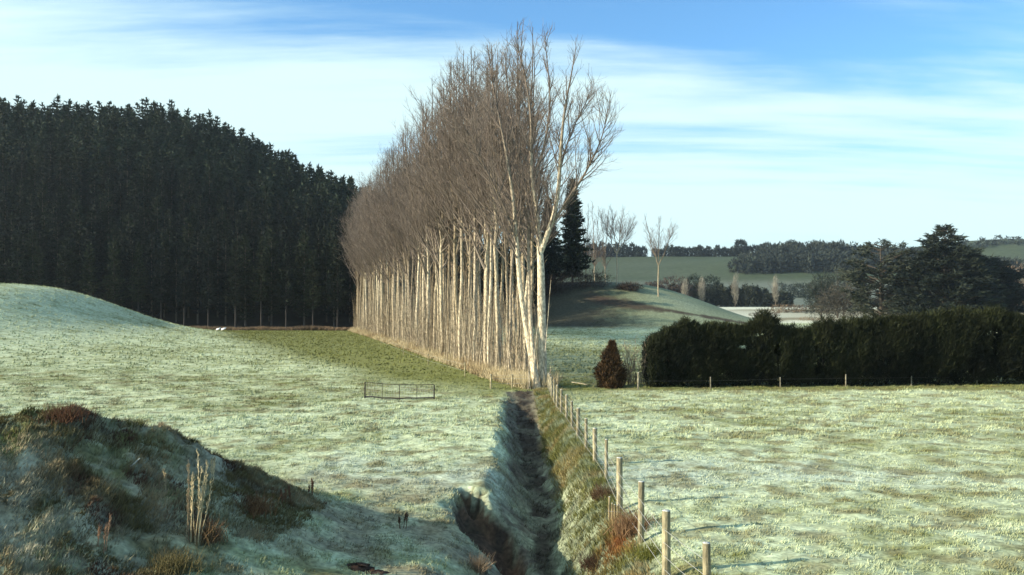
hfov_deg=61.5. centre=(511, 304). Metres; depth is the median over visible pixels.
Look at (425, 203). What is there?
poplar tree
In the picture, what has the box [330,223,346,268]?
pine tree
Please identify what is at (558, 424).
bank grass
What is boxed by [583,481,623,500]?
grass tussock
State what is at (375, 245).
poplar tree
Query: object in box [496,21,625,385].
poplar tree
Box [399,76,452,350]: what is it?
poplar tree
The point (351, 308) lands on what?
pine tree
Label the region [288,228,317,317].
pine tree
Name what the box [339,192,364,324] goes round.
poplar tree
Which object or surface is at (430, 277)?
poplar tree
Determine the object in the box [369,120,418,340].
poplar tree
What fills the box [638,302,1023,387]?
pine hedge
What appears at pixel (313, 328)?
rough grass
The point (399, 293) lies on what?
poplar tree
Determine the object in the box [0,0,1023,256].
sky
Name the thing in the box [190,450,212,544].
dry weed
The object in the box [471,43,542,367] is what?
poplar tree
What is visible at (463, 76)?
poplar tree
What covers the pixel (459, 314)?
poplar tree
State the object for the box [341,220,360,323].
poplar tree
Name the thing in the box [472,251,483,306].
pine tree
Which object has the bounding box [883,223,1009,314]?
cypress tree
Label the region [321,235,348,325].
pine tree
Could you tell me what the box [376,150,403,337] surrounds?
poplar tree
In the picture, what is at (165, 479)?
dry weed
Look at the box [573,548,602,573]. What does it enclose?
grass tussock
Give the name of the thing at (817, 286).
valley tree
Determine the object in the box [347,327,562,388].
dead grass
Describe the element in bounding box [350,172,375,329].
poplar tree
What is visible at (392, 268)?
poplar tree
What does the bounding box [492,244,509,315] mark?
pine tree
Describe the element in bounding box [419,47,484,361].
poplar tree
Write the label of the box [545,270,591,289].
thicket
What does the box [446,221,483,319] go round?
poplar tree
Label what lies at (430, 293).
poplar tree
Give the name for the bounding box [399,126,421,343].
poplar tree
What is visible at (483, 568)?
grass tussock
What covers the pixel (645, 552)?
grass tussock
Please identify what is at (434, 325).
poplar tree
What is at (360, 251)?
poplar tree
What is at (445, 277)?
poplar tree
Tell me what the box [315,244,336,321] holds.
pine tree
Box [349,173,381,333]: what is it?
poplar tree
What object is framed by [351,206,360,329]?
poplar tree
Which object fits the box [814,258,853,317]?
valley tree
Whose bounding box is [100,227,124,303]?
pine tree
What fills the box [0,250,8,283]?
pine tree
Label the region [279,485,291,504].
dry weed
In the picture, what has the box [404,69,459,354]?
poplar tree
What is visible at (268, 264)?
pine tree
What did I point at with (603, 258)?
bare tree
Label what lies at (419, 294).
poplar tree
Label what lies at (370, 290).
poplar tree
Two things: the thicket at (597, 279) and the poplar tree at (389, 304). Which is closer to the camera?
the poplar tree at (389, 304)
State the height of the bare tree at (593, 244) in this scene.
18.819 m
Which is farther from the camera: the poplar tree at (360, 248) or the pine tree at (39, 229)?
the pine tree at (39, 229)
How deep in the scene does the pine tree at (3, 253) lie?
172.16 m
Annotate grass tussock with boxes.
[21,399,96,423]
[125,415,150,427]
[135,539,214,574]
[175,514,227,546]
[230,489,283,518]
[463,551,494,574]
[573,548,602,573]
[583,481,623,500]
[594,505,671,540]
[618,536,661,563]
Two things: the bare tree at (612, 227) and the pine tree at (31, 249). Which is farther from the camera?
the bare tree at (612, 227)
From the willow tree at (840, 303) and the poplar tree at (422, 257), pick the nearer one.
the poplar tree at (422, 257)
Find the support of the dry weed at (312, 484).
on the ground at (476, 518)
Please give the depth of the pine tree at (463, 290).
173.66 m
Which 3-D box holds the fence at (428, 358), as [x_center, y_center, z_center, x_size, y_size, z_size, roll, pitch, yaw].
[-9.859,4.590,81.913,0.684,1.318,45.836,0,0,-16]
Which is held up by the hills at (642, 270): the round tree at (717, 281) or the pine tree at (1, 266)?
the round tree at (717, 281)
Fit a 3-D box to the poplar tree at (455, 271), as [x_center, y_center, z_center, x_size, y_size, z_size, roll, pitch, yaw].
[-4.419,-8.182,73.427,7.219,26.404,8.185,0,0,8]
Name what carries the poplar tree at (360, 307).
on the ground at (476, 518)
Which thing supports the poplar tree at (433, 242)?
on the ground at (476, 518)
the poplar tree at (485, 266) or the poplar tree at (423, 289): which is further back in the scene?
the poplar tree at (423, 289)
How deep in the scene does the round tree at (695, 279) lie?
410.72 m
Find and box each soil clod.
[342,562,373,571]
[365,567,389,574]
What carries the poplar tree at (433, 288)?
on the ground at (476, 518)
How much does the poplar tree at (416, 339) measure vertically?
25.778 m
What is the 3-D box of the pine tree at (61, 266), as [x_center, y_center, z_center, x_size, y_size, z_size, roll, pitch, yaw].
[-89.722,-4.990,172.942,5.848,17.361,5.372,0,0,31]
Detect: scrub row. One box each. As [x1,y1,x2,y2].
[748,312,779,315]
[769,303,823,312]
[777,281,813,290]
[779,289,811,297]
[799,316,839,320]
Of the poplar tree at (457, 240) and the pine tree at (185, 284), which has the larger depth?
the pine tree at (185, 284)
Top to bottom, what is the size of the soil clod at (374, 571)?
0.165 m
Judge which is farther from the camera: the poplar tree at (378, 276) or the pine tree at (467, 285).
the pine tree at (467, 285)
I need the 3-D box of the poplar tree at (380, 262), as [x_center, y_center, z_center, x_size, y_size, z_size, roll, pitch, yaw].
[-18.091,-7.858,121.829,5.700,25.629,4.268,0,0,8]
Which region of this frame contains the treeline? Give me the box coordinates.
[556,239,758,256]
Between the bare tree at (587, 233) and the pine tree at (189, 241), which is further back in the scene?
the bare tree at (587, 233)
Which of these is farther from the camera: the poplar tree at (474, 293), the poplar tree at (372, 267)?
the poplar tree at (372, 267)
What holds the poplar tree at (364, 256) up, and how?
on the ground at (476, 518)
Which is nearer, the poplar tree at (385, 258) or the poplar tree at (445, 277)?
the poplar tree at (445, 277)
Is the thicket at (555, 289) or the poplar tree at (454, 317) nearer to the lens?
the poplar tree at (454, 317)
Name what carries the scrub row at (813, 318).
on the ground at (476, 518)
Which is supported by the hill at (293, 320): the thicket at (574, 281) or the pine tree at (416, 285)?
the pine tree at (416, 285)
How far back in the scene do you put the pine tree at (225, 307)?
172.23 m
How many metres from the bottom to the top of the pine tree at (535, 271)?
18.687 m
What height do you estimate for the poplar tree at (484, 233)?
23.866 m
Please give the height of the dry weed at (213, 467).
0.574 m
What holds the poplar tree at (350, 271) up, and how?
on the ground at (476, 518)
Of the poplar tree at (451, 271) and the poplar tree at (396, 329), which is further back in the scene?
the poplar tree at (396, 329)
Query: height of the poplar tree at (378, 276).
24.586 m
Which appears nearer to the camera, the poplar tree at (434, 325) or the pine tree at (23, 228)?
the poplar tree at (434, 325)
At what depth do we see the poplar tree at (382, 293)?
125.29 m
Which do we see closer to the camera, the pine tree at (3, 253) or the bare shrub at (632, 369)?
the bare shrub at (632, 369)
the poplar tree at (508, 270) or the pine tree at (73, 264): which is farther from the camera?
the pine tree at (73, 264)
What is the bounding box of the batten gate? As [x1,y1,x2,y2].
[608,496,618,517]
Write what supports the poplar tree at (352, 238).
on the ground at (476, 518)
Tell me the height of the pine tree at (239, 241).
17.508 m
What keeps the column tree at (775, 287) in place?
on the hills at (642, 270)
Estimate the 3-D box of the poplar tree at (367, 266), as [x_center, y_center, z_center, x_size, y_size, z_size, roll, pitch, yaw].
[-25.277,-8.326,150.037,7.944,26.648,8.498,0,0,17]
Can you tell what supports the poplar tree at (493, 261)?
on the ground at (476, 518)
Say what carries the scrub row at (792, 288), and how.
on the hills at (642, 270)
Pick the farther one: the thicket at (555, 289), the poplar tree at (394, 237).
the thicket at (555, 289)
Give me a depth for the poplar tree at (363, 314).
147.35 m
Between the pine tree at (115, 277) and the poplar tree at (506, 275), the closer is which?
the poplar tree at (506, 275)
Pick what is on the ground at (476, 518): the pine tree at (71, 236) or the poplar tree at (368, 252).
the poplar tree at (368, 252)
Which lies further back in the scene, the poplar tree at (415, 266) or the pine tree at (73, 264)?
the pine tree at (73, 264)
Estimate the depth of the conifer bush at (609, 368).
51.88 m
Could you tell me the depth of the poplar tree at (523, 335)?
55.56 m
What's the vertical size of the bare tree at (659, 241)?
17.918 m
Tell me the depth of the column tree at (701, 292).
397.78 m
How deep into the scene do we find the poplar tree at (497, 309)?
60.51 m
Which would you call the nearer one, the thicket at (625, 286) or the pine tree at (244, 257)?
the pine tree at (244, 257)
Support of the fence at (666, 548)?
on the ground at (476, 518)
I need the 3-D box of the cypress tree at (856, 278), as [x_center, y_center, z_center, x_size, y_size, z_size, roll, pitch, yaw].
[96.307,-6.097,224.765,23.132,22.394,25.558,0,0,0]
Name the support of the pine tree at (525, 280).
on the hill at (293, 320)
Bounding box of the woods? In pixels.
[727,234,1023,274]
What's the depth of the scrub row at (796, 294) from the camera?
503.98 m
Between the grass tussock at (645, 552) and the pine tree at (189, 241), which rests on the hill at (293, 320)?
the pine tree at (189, 241)
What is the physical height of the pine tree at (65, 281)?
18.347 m
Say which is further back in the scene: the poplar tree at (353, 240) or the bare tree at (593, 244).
the bare tree at (593, 244)
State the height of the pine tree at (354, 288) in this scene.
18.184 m
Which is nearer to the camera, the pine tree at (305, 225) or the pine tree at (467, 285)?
the pine tree at (467, 285)
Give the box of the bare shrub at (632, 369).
[619,334,649,384]
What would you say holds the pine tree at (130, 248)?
on the hill at (293, 320)
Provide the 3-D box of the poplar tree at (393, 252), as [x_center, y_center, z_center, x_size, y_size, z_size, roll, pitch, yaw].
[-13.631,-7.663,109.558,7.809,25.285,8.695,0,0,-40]
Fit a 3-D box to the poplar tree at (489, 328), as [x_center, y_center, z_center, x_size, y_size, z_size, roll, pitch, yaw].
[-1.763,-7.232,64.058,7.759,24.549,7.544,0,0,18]
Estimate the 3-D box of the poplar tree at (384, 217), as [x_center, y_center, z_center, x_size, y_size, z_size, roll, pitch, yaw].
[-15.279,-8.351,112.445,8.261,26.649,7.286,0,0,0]
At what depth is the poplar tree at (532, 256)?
54.17 m
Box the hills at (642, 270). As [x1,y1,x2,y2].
[545,239,1023,306]
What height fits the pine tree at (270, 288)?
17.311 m
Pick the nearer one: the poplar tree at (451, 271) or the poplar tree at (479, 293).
the poplar tree at (479, 293)
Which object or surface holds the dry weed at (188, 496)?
on the ground at (476, 518)
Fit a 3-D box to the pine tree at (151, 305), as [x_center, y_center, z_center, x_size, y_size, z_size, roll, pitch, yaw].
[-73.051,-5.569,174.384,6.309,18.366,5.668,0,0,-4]
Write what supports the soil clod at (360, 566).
on the ground at (476, 518)
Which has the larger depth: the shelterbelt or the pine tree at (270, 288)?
the shelterbelt
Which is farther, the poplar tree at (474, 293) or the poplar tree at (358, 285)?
the poplar tree at (358, 285)
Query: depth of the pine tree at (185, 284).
169.32 m
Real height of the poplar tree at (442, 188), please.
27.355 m
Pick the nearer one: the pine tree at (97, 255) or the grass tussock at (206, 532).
the grass tussock at (206, 532)
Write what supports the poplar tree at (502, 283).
on the ground at (476, 518)
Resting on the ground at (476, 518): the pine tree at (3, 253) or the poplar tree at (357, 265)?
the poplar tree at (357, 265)
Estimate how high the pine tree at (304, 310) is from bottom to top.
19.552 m
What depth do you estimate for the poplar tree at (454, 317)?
74.70 m
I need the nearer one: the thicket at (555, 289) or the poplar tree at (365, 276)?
the poplar tree at (365, 276)
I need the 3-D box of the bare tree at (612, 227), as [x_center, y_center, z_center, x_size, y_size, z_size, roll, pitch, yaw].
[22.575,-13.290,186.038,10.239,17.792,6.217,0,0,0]
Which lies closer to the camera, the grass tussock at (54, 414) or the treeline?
the grass tussock at (54, 414)
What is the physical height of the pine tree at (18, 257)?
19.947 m
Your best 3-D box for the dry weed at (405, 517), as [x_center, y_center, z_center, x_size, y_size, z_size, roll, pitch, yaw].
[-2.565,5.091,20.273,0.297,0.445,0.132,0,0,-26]
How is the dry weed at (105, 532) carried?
on the ground at (476, 518)
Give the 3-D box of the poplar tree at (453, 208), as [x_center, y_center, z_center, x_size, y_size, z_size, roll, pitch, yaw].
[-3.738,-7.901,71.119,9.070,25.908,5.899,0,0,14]
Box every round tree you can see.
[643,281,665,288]
[654,274,696,296]
[684,273,707,295]
[702,274,724,296]
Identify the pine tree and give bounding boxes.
[0,230,16,282]
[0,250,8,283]
[3,228,33,283]
[10,225,31,283]
[14,230,51,285]
[26,224,52,285]
[28,246,50,286]
[46,219,65,287]
[53,237,80,291]
[53,242,74,289]
[55,237,79,290]
[59,234,81,292]
[74,222,105,293]
[74,234,105,300]
[77,243,102,298]
[99,238,128,305]
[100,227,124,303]
[118,241,146,312]
[139,232,165,317]
[149,229,173,302]
[160,234,192,321]
[173,248,196,325]
[174,236,203,317]
[178,228,210,323]
[197,248,219,325]
[209,235,241,324]
[220,238,249,327]
[231,234,259,325]
[233,235,252,317]
[249,236,275,326]
[255,230,285,324]
[256,235,277,305]
[256,239,280,320]
[273,243,296,325]
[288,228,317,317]
[289,231,321,325]
[292,219,320,317]
[302,250,323,325]
[314,224,330,310]
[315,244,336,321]
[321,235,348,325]
[322,229,348,319]
[325,238,350,327]
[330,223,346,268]
[334,217,342,236]
[338,234,356,322]
[338,235,348,303]
[349,265,367,319]
[352,273,368,303]
[410,254,425,309]
[457,239,459,278]
[457,259,482,314]
[458,249,477,315]
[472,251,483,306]
[480,246,492,304]
[488,259,505,305]
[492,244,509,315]
[503,251,526,313]
[504,245,509,280]
[508,214,551,284]
[513,252,536,305]
[525,242,548,302]
[536,197,568,285]
[557,177,595,283]
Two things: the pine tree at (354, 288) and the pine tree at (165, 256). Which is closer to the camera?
the pine tree at (354, 288)
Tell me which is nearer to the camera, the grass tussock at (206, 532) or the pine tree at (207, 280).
the grass tussock at (206, 532)
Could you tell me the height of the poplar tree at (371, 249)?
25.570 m
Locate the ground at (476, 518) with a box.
[0,282,1023,574]
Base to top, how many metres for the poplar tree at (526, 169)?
24.928 m
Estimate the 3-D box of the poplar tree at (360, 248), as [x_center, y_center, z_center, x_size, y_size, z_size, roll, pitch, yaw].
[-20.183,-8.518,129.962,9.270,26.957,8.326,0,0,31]
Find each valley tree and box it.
[800,271,842,319]
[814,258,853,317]
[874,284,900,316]
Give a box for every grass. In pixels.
[190,324,350,330]
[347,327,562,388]
[532,386,654,574]
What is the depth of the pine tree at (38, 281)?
168.44 m
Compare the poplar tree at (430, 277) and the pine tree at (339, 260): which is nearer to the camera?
the poplar tree at (430, 277)
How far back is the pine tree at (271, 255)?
173.34 m
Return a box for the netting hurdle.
[364,382,434,399]
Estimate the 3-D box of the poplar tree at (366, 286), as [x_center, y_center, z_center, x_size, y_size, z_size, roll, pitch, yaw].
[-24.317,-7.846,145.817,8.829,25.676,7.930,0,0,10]
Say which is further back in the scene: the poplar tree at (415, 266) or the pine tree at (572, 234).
the pine tree at (572, 234)
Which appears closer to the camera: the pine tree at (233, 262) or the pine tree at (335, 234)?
the pine tree at (233, 262)
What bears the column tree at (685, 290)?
on the hills at (642, 270)
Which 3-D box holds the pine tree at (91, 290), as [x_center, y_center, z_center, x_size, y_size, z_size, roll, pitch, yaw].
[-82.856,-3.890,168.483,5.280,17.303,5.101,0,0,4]
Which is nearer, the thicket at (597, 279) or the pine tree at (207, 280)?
the pine tree at (207, 280)
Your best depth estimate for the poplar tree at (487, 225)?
61.29 m
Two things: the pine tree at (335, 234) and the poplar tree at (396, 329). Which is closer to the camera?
the poplar tree at (396, 329)
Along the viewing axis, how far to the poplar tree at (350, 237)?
154.31 m
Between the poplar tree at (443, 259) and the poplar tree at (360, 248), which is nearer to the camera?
the poplar tree at (443, 259)
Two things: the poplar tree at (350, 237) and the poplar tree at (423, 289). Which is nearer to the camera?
the poplar tree at (423, 289)
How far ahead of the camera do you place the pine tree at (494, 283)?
169.41 m
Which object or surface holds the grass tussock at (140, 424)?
on the ground at (476, 518)
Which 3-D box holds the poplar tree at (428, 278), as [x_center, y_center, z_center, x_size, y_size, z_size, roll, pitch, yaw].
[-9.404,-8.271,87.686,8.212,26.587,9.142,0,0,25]
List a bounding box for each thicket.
[533,273,570,295]
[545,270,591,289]
[572,267,615,287]
[613,280,643,291]
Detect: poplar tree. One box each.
[336,186,363,305]
[337,188,364,323]
[337,191,360,325]
[337,204,358,326]
[338,193,364,327]
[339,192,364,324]
[340,193,369,328]
[341,197,368,329]
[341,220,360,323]
[342,185,367,328]
[343,188,362,329]
[345,198,359,326]
[346,162,383,331]
[346,176,384,331]
[346,197,372,329]
[347,174,371,326]
[347,179,365,330]
[348,164,399,335]
[348,189,372,315]
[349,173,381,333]
[350,161,384,333]
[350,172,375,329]
[350,173,396,331]
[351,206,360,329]
[352,192,371,330]
[353,147,391,333]
[353,176,386,333]
[355,155,400,337]
[355,184,375,331]
[356,174,384,334]
[358,160,391,332]
[360,131,411,341]
[361,159,390,325]
[361,237,400,314]
[364,144,397,334]
[364,146,396,334]
[365,148,417,328]
[365,168,387,336]
[368,142,410,341]
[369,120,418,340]
[371,153,396,335]
[372,123,414,340]
[372,152,410,337]
[373,142,402,336]
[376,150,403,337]
[382,169,401,338]
[383,110,429,342]
[383,128,414,342]
[386,103,433,345]
[386,126,418,341]
[386,158,422,281]
[390,108,432,341]
[392,100,457,349]
[392,111,432,345]
[394,81,451,347]
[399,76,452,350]
[399,95,468,352]
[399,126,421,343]
[399,139,433,342]
[399,141,429,339]
[401,123,432,347]
[404,60,499,353]
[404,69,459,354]
[404,86,448,350]
[407,46,481,361]
[408,59,482,357]
[409,99,452,337]
[410,169,419,318]
[411,55,483,359]
[411,255,417,327]
[412,54,483,355]
[413,54,483,358]
[414,238,434,316]
[419,40,494,358]
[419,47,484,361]
[419,115,447,349]
[424,129,501,315]
[425,217,452,310]
[425,246,432,327]
[426,72,473,355]
[427,74,484,351]
[430,49,543,364]
[436,36,555,388]
[439,67,497,364]
[440,44,537,365]
[443,39,524,367]
[444,42,538,368]
[445,253,447,298]
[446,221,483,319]
[447,65,503,362]
[450,122,483,338]
[453,52,561,362]
[462,84,493,342]
[463,109,483,311]
[465,48,582,352]
[465,62,558,365]
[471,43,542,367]
[477,19,566,372]
[480,18,554,372]
[480,82,514,338]
[486,22,579,372]
[491,40,574,375]
[491,77,545,355]
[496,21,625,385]
[501,85,520,355]
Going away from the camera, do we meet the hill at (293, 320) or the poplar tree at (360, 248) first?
the poplar tree at (360, 248)
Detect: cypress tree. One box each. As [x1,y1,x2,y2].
[835,238,927,317]
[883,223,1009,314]
[933,254,1023,313]
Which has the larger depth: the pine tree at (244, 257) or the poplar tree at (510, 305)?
the pine tree at (244, 257)
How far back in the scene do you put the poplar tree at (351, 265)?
159.57 m
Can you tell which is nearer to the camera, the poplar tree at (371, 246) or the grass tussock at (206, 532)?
the grass tussock at (206, 532)
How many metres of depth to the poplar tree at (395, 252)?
106.29 m
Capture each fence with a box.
[381,338,464,375]
[489,374,527,388]
[548,373,710,574]
[637,372,977,388]
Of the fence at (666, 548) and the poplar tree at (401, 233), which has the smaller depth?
the fence at (666, 548)
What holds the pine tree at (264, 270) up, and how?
on the hill at (293, 320)
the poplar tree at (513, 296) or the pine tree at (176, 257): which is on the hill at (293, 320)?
the pine tree at (176, 257)
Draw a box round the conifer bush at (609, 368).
[593,338,627,387]
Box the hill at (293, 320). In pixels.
[3,156,426,327]
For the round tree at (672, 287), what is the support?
on the hills at (642, 270)
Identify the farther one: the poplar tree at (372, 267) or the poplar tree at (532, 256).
the poplar tree at (372, 267)
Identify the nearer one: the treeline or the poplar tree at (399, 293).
the poplar tree at (399, 293)
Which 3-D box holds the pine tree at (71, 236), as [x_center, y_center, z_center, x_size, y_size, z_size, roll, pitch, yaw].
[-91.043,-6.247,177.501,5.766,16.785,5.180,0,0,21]
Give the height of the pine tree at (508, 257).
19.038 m
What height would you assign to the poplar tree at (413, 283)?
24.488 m
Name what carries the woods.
on the hills at (642, 270)
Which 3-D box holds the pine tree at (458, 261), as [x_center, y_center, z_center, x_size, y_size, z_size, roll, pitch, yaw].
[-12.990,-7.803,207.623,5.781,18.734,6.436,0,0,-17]
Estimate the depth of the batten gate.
21.16 m
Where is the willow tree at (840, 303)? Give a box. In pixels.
[809,280,873,319]
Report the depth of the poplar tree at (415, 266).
113.28 m
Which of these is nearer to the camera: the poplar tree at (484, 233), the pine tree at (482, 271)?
the poplar tree at (484, 233)
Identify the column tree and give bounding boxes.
[678,279,691,294]
[697,278,708,300]
[729,274,744,306]
[768,275,782,304]
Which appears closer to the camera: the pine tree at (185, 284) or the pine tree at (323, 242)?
the pine tree at (185, 284)
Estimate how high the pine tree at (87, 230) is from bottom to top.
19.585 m
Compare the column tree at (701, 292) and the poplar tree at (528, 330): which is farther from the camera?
the column tree at (701, 292)
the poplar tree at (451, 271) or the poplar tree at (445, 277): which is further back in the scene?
the poplar tree at (445, 277)
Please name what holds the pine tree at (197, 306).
on the hill at (293, 320)
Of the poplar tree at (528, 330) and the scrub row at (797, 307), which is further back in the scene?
the scrub row at (797, 307)
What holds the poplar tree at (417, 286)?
on the ground at (476, 518)
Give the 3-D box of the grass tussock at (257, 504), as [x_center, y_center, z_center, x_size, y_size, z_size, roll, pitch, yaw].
[-5.416,4.134,18.146,1.289,0.508,1.606,0,0,26]
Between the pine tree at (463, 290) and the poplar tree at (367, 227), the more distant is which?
the pine tree at (463, 290)
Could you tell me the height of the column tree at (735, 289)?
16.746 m
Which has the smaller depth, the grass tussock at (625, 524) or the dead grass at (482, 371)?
the grass tussock at (625, 524)
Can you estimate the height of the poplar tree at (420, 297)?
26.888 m
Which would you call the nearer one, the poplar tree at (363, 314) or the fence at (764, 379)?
the fence at (764, 379)
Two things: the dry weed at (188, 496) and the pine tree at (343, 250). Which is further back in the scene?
the pine tree at (343, 250)
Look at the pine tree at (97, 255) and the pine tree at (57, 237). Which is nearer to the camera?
the pine tree at (97, 255)
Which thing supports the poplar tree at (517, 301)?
on the ground at (476, 518)
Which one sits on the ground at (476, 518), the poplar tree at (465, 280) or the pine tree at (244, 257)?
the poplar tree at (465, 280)
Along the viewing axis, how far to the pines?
243.99 m
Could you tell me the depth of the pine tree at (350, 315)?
177.83 m
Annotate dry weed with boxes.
[97,513,111,552]
[162,469,167,496]
[185,459,190,539]
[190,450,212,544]
[210,457,215,482]
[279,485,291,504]
[308,478,313,494]
[398,512,408,528]
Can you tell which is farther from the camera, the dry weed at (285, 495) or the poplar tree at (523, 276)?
the poplar tree at (523, 276)
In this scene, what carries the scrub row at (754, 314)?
on the ground at (476, 518)
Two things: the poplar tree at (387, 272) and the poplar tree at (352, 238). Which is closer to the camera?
the poplar tree at (387, 272)
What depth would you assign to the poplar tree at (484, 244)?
74.53 m
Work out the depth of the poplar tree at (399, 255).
106.42 m
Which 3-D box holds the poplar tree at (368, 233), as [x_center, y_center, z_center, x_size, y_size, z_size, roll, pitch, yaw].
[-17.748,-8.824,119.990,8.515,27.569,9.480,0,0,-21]
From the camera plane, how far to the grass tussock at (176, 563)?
14.93 m
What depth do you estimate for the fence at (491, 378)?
51.36 m
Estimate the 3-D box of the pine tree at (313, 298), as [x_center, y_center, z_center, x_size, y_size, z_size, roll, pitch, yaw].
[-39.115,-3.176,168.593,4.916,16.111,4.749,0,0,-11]
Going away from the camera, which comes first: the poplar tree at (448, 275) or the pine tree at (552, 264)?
the poplar tree at (448, 275)
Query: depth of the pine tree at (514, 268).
169.22 m
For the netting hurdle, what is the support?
on the ground at (476, 518)
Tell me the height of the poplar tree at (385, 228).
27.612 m
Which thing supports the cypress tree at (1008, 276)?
on the ground at (476, 518)
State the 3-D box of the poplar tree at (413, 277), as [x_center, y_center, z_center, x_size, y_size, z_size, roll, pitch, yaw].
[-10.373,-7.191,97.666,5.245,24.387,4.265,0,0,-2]
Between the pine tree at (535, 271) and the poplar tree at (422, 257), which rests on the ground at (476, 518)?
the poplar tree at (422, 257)
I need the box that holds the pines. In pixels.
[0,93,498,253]
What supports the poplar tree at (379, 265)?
on the ground at (476, 518)
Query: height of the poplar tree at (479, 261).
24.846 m
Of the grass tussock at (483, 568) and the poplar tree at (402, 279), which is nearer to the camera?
the grass tussock at (483, 568)
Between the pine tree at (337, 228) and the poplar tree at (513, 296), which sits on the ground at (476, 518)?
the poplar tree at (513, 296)
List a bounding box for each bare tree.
[579,204,592,281]
[589,203,602,279]
[594,205,638,282]
[598,210,613,280]
[643,214,678,296]
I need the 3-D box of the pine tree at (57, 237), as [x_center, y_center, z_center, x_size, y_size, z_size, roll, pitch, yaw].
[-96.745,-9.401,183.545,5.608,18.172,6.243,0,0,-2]
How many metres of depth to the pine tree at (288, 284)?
168.45 m
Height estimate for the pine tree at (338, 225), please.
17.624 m
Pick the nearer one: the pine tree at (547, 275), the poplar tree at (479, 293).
the poplar tree at (479, 293)
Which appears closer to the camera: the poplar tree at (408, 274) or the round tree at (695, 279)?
the poplar tree at (408, 274)
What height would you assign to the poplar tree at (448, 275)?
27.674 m
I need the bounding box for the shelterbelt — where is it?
[669,281,795,306]

